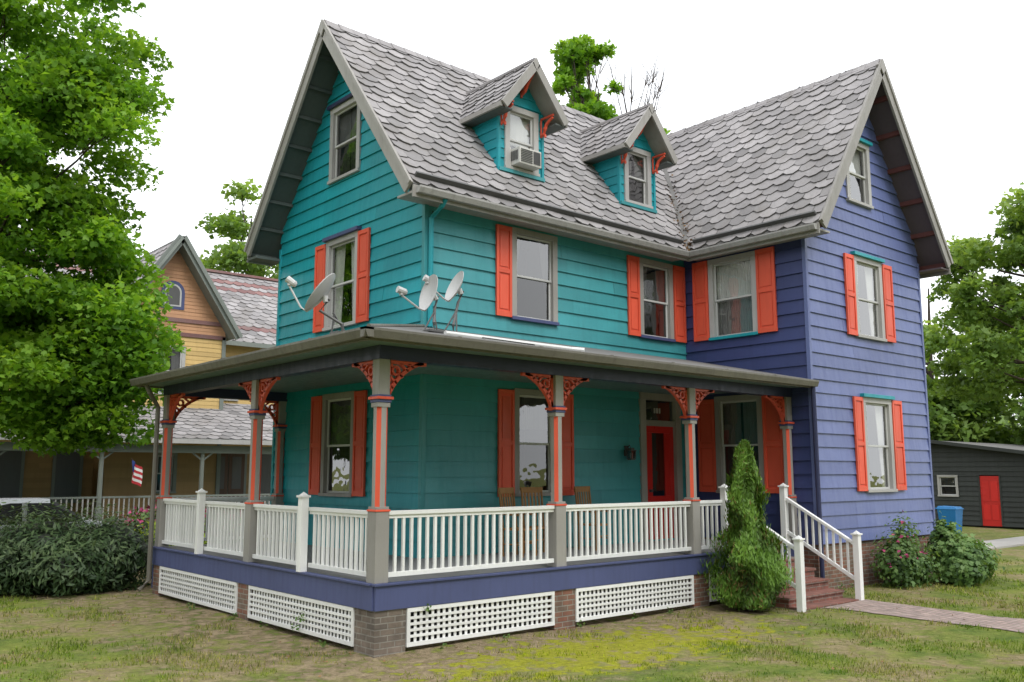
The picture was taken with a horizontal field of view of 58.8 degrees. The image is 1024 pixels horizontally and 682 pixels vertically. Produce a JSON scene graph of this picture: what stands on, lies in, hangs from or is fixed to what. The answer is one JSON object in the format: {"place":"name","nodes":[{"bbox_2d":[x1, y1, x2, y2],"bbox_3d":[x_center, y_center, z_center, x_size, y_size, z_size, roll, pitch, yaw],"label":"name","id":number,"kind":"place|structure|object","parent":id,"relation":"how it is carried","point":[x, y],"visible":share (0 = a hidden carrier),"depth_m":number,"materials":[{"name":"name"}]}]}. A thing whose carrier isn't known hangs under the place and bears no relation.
{"place":"outdoors","nodes":[
{"label":"outdoors","id":0,"kind":"place"},
{"bbox_2d":[472,87,541,176],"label":"dormer wall","id":1,"kind":"structure","parent":0,"point":[485,132],"depth_m":17.70,"materials":[{"name":"teal wood"}]},
{"bbox_2d":[458,58,568,137],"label":"dormer roof","id":2,"kind":"structure","parent":1,"relation":"on","point":[489,99],"depth_m":17.79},
{"bbox_2d":[496,104,544,181],"bbox_3d":[-0.052,-3.817,17.977,1.180,1.450,0.835,7,-11,-40],"label":"dormer left window","id":3,"kind":"structure","parent":1,"relation":"in","point":[521,127],"depth_m":17.80,"materials":[{"name":"white wood"}]},
{"bbox_2d":[510,146,540,171],"bbox_3d":[0.261,-3.522,17.567,0.740,0.390,0.335,7,-11,-40],"label":"window air conditioner","id":4,"kind":"object","parent":3,"relation":"in","point":[524,158],"depth_m":17.43,"materials":[{"name":"plastic"}]},
{"bbox_2d":[0,526,1023,681],"bbox_3d":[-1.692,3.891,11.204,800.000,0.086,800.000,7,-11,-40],"label":"ground","id":5,"kind":"structure","parent":0,"point":[420,661],"depth_m":11.89,"materials":[{"name":"green plant"}]},
{"bbox_2d":[0,498,101,535],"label":"parked car","id":6,"kind":"object","parent":5,"relation":"on","point":[20,502],"visible":0.1,"depth_m":22.29,"materials":[{"name":"silver metal"}]},
{"bbox_2d":[0,498,173,597],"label":"yew hedge","id":7,"kind":"object","parent":5,"relation":"on","point":[38,555],"visible":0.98,"depth_m":16.95,"materials":[{"name":"green plant"}]},
{"bbox_2d":[0,0,190,458],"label":"maple tree","id":8,"kind":"object","parent":5,"relation":"on","point":[68,385],"visible":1,"depth_m":18.71,"materials":[{"name":"green plant"}]},
{"bbox_2d":[0,403,272,534],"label":"porch","id":9,"kind":"object","parent":5,"relation":"on","point":[229,423],"visible":0.25,"depth_m":30.51,"materials":[{"name":"stone"}]},
{"bbox_2d":[131,458,142,486],"bbox_3d":[-11.844,4.112,28.402,0.372,0.898,0.718,7,-11,-40],"label":"porch flag","id":10,"kind":"object","parent":9,"relation":"attached to","point":[137,475],"visible":1,"depth_m":28.17,"materials":[{"name":"multicoloured fabric"}]},
{"bbox_2d":[0,250,273,521],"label":"walls","id":11,"kind":"structure","parent":5,"relation":"on","point":[117,473],"depth_m":31.96,"materials":[{"name":"yellow"}]},
{"bbox_2d":[26,234,277,348],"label":"roof","id":12,"kind":"structure","parent":11,"relation":"attached to","point":[243,307],"depth_m":35.78,"materials":[{"name":"stone"}]},
{"bbox_2d":[153,280,237,496],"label":"windows","id":13,"kind":"structure","parent":11,"relation":"attached to","point":[176,293],"depth_m":32.33,"materials":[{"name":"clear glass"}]},
{"bbox_2d":[128,517,206,568],"bbox_3d":[-8.121,4.787,21.782,2.225,1.356,1.996,7,-11,-40],"label":"lime shrub","id":14,"kind":"object","parent":5,"relation":"on","point":[204,542],"visible":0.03,"depth_m":21.41,"materials":[{"name":"green plant"}]},
{"bbox_2d":[112,500,240,543],"bbox_3d":[-9.182,5.325,26.078,2.829,1.589,4.991,-5,-10,32],"label":"flowering shrub","id":15,"kind":"object","parent":5,"relation":"on","point":[147,511],"visible":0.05,"depth_m":25.07,"materials":[{"name":"green plant"}]},
{"bbox_2d":[194,178,278,278],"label":"maple tree","id":16,"kind":"object","parent":5,"relation":"on","point":[232,227],"visible":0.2,"depth_m":44.58,"materials":[{"name":"green plant"}]},
{"bbox_2d":[152,565,719,657],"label":"porch piers","id":17,"kind":"structure","parent":5,"relation":"on","point":[379,634],"depth_m":13.13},
{"bbox_2d":[151,544,793,611],"bbox_3d":[-0.616,4.239,17.125,9.540,0.760,7.760,7,-11,-40],"label":"porch skirt band","id":18,"kind":"object","parent":17,"relation":"on","point":[363,595],"visible":0.69,"depth_m":12.99,"materials":[{"name":"wood"}]},
{"bbox_2d":[158,566,726,646],"bbox_3d":[-1.565,3.965,13.870,4.793,0.475,10.232,59,-59,-80],"label":"lattice skirting","id":19,"kind":"object","parent":5,"relation":"on","point":[182,584],"visible":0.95,"depth_m":13.05,"materials":[{"name":"white paint"}]},
{"bbox_2d":[137,171,824,591],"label":"gutters and downspouts","id":20,"kind":"object","parent":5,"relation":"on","point":[481,203],"visible":0.93,"depth_m":17.11,"materials":[{"name":"metal"}]},
{"bbox_2d":[4,587,1018,681],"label":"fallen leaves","id":21,"kind":"object","parent":5,"relation":"on","point":[525,641],"visible":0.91,"depth_m":11.91,"materials":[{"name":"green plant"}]},
{"bbox_2d":[186,581,854,648],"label":"weeds","id":22,"kind":"object","parent":5,"relation":"on","point":[324,643],"visible":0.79,"depth_m":12.57,"materials":[{"name":"green plant"}]},
{"bbox_2d":[549,31,672,134],"bbox_3d":[4.049,-2.769,35.844,6.830,20.365,4.137,2,-8,-11],"label":"tall tree","id":23,"kind":"object","parent":5,"relation":"on","point":[577,58],"visible":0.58,"depth_m":36.42,"materials":[{"name":"green plant"}]},
{"bbox_2d":[697,439,795,610],"bbox_3d":[3.857,3.075,15.129,1.703,2.894,1.595,-3,-9,17],"label":"arborvitae shrub","id":24,"kind":"object","parent":5,"relation":"on","point":[754,570],"visible":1,"depth_m":14.81,"materials":[{"name":"green plant"}]},
{"bbox_2d":[726,497,863,611],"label":"stair railings","id":25,"kind":"object","parent":5,"relation":"on","point":[800,543],"visible":0.62,"depth_m":16.03,"materials":[{"name":"white paint"}]},
{"bbox_2d":[769,556,858,610],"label":"entry steps","id":26,"kind":"structure","parent":5,"relation":"on","point":[820,593],"depth_m":15.74,"materials":[{"name":"brick"}]},
{"bbox_2d":[701,534,932,588],"bbox_3d":[2.189,4.714,19.448,11.680,1.080,8.330,7,-11,-40],"label":"foundation","id":27,"kind":"object","parent":5,"relation":"on","point":[835,575],"visible":0.04,"depth_m":17.73,"materials":[{"name":"brick"}]},
{"bbox_2d":[165,539,720,581],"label":"porch floor","id":28,"kind":"structure","parent":27,"relation":"on","point":[410,577],"depth_m":14.46,"materials":[{"name":"grey wood"}]},
{"bbox_2d":[155,359,797,583],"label":"porch posts","id":29,"kind":"object","parent":28,"relation":"on","point":[380,398],"visible":0.9,"depth_m":14.11,"materials":[{"name":"wood"}]},
{"bbox_2d":[136,324,812,401],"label":"porch roof","id":30,"kind":"structure","parent":29,"relation":"on","point":[325,367],"depth_m":14.71,"materials":[{"name":"wood"}]},
{"bbox_2d":[129,211,818,386],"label":"porch gutters and cables","id":31,"kind":"object","parent":30,"relation":"attached to","point":[355,334],"visible":0.94,"depth_m":13.06,"materials":[{"name":"grey metal"}]},
{"bbox_2d":[285,273,344,333],"bbox_3d":[-2.626,-0.503,12.387,0.785,0.840,0.608,7,-11,-40],"label":"satellite dish","id":32,"kind":"object","parent":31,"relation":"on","point":[320,292],"visible":0.98,"depth_m":12.33,"materials":[{"name":"metal"}]},
{"bbox_2d":[396,274,443,332],"bbox_3d":[-1.288,-0.543,12.856,0.669,0.892,0.598,7,-11,-40],"label":"satellite dish","id":33,"kind":"object","parent":31,"relation":"on","point":[428,296],"visible":0.99,"depth_m":13.02,"materials":[{"name":"metal"}]},
{"bbox_2d":[422,271,463,331],"bbox_3d":[-0.879,-0.559,13.180,0.643,1.036,0.631,-7,-11,40],"label":"satellite dish","id":34,"kind":"object","parent":31,"relation":"on","point":[454,288],"visible":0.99,"depth_m":13.41,"materials":[{"name":"metal"}]},
{"bbox_2d":[162,483,790,576],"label":"porch railings","id":35,"kind":"object","parent":29,"relation":"attached to","point":[184,521],"visible":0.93,"depth_m":13.55,"materials":[{"name":"white wood"}]},
{"bbox_2d":[169,360,784,426],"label":"porch brackets","id":36,"kind":"object","parent":29,"relation":"attached to","point":[266,385],"visible":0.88,"depth_m":14.31,"materials":[{"name":"wood"}]},
{"bbox_2d":[498,487,537,557],"bbox_3d":[0.096,3.046,15.331,0.523,1.130,0.464,-6,-10,35],"label":"wooden chair","id":37,"kind":"object","parent":28,"relation":"on","point":[502,492],"visible":0.54,"depth_m":15.40,"materials":[{"name":"brown wood"}]},
{"bbox_2d":[520,487,544,552],"bbox_3d":[0.462,3.110,15.773,0.464,1.130,0.523,5,-9,-29],"label":"wooden chair","id":38,"kind":"object","parent":28,"relation":"on","point":[532,490],"visible":0.42,"depth_m":15.98,"materials":[{"name":"brown wood"}]},
{"bbox_2d":[574,486,607,550],"bbox_3d":[1.475,3.234,16.637,0.523,1.130,0.464,-8,-11,43],"label":"wooden chair","id":39,"kind":"object","parent":28,"relation":"on","point":[578,490],"visible":0.48,"depth_m":16.69,"materials":[{"name":"brown wood"}]},
{"bbox_2d":[272,70,686,557],"bbox_3d":[1.193,-0.394,21.308,11.777,10.120,5.454,7,-11,-40],"label":"teal siding","id":40,"kind":"object","parent":27,"relation":"on","point":[461,465],"visible":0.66,"depth_m":16.86,"materials":[{"name":"paint"}]},
{"bbox_2d":[318,93,897,496],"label":"windows","id":41,"kind":"structure","parent":40,"relation":"attached to","point":[732,299],"depth_m":18.36,"materials":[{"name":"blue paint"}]},
{"bbox_2d":[308,224,906,496],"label":"shutters","id":42,"kind":"object","parent":41,"relation":"attached to","point":[767,322],"visible":0.91,"depth_m":18.21,"materials":[{"name":"orange paint"}]},
{"bbox_2d":[624,445,636,459],"bbox_3d":[2.357,2.228,18.182,0.150,0.302,0.225,7,-11,-40],"label":"wall lantern","id":43,"kind":"object","parent":40,"relation":"attached to","point":[630,453],"depth_m":18.12,"materials":[{"name":"metal"}]},
{"bbox_2d":[638,392,683,541],"bbox_3d":[2.981,2.628,19.066,1.300,3.020,0.465,7,-11,-40],"label":"front door","id":44,"kind":"structure","parent":40,"relation":"attached to","point":[660,452],"depth_m":19.05,"materials":[{"name":"red wood"}]},
{"bbox_2d":[270,204,935,558],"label":"corner boards","id":45,"kind":"object","parent":27,"relation":"on","point":[423,384],"visible":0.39,"depth_m":17.38,"materials":[{"name":"teal paint"}]},
{"bbox_2d":[670,116,933,543],"bbox_3d":[4.843,-0.369,22.460,4.824,9.840,8.407,7,-11,-40],"label":"purple siding","id":46,"kind":"object","parent":27,"relation":"on","point":[846,367],"visible":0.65,"depth_m":18.62,"materials":[{"name":"paint"}]},
{"bbox_2d":[869,510,941,588],"bbox_3d":[7.796,4.137,18.066,1.839,1.541,1.079,7,-11,-40],"label":"rose bush","id":47,"kind":"object","parent":5,"relation":"on","point":[905,562],"visible":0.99,"depth_m":17.84,"materials":[{"name":"green plant"}]},
{"bbox_2d":[935,506,962,535],"bbox_3d":[14.892,6.161,30.905,0.612,1.085,0.742,7,-11,-40],"label":"recycling bin","id":48,"kind":"object","parent":5,"relation":"on","point":[953,513],"visible":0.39,"depth_m":30.72,"materials":[{"name":"blue plastic"}]},
{"bbox_2d":[923,510,1005,587],"bbox_3d":[9.425,4.321,19.009,2.049,1.507,1.590,7,-11,-40],"label":"hydrangea bush","id":49,"kind":"object","parent":5,"relation":"on","point":[968,561],"visible":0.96,"depth_m":18.52,"materials":[{"name":"green plant"}]},
{"bbox_2d":[923,288,1023,442],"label":"oak tree","id":50,"kind":"object","parent":5,"relation":"on","point":[971,424],"visible":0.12,"depth_m":45.09,"materials":[{"name":"green plant"}]},
{"bbox_2d":[924,182,1023,404],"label":"oak tree","id":51,"kind":"object","parent":5,"relation":"on","point":[970,255],"visible":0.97,"depth_m":28.35,"materials":[{"name":"green plant"}]},
{"bbox_2d":[930,440,1023,528],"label":"dark garage","id":52,"kind":"structure","parent":5,"relation":"on","point":[981,484],"depth_m":37.41,"materials":[{"name":"grey wood"}]},
{"bbox_2d":[937,475,1003,526],"bbox_3d":[19.223,6.620,37.887,0.835,2.050,2.560,7,-11,-40],"label":"door and window","id":53,"kind":"structure","parent":52,"relation":"in","point":[989,487],"depth_m":37.13,"materials":[{"name":"red wood"}]},
{"bbox_2d":[953,396,1023,440],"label":"distant trees","id":54,"kind":"object","parent":5,"relation":"on","point":[1004,422],"depth_m":58.16,"materials":[{"name":"green plant"}]},
{"bbox_2d":[972,348,1023,444],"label":"oak tree","id":55,"kind":"object","parent":5,"relation":"on","point":[1015,435],"visible":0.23,"depth_m":45.01,"materials":[{"name":"green plant"}]},
{"bbox_2d":[0,0,1023,426],"label":"sky","id":56,"kind":"structure","parent":0,"point":[955,68],"materials":[{"name":"white"}]},
{"bbox_2d":[252,30,944,293],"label":"roof deck","id":57,"kind":"structure","parent":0,"point":[326,73],"depth_m":19.59,"materials":[{"name":"grey wood"}]},
{"bbox_2d":[243,19,953,278],"bbox_3d":[2.150,-3.766,20.514,12.828,4.330,9.516,7,-11,-40],"label":"rake and eave trim","id":58,"kind":"object","parent":57,"relation":"attached to","point":[387,147],"visible":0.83,"depth_m":18.45,"materials":[{"name":"grey wood"}]},
{"bbox_2d":[324,19,879,249],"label":"roof shingles","id":59,"kind":"object","parent":57,"relation":"on","point":[809,176],"visible":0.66,"depth_m":19.05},
{"bbox_2d":[663,168,689,247],"bbox_3d":[3.823,-3.704,21.930,0.099,4.050,4.193,0,-8,1],"label":"roof valley flashing","id":60,"kind":"object","parent":59,"relation":"on","point":[673,197],"visible":0.68,"depth_m":21.15,"materials":[{"name":"grey metal"}]},
{"bbox_2d":[593,132,653,208],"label":"dormer wall","id":61,"kind":"structure","parent":0,"point":[606,170],"depth_m":19.82,"materials":[{"name":"teal wood"}]},
{"bbox_2d":[579,103,677,173],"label":"dormer roof","id":62,"kind":"structure","parent":61,"relation":"on","point":[609,138],"depth_m":19.99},
{"bbox_2d":[617,146,656,213],"bbox_3d":[2.510,-3.504,20.158,1.180,1.450,0.835,7,-11,-40],"label":"dormer right window","id":63,"kind":"structure","parent":61,"relation":"in","point":[637,181],"depth_m":20.00,"materials":[{"name":"white wood"}]},
{"bbox_2d":[665,174,694,250],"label":"roof leaf litter","id":64,"kind":"object","parent":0,"point":[689,244],"visible":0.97,"depth_m":20.33,"materials":[{"name":"brown plant"}]},
{"bbox_2d":[823,599,1023,632],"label":"brick path","id":65,"kind":"structure","parent":0,"point":[927,613],"depth_m":14.44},
{"bbox_2d":[977,536,1023,549],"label":"concrete path","id":66,"kind":"structure","parent":0,"point":[1007,542],"depth_m":28.76,"materials":[{"name":"grey concrete"}]}
]}

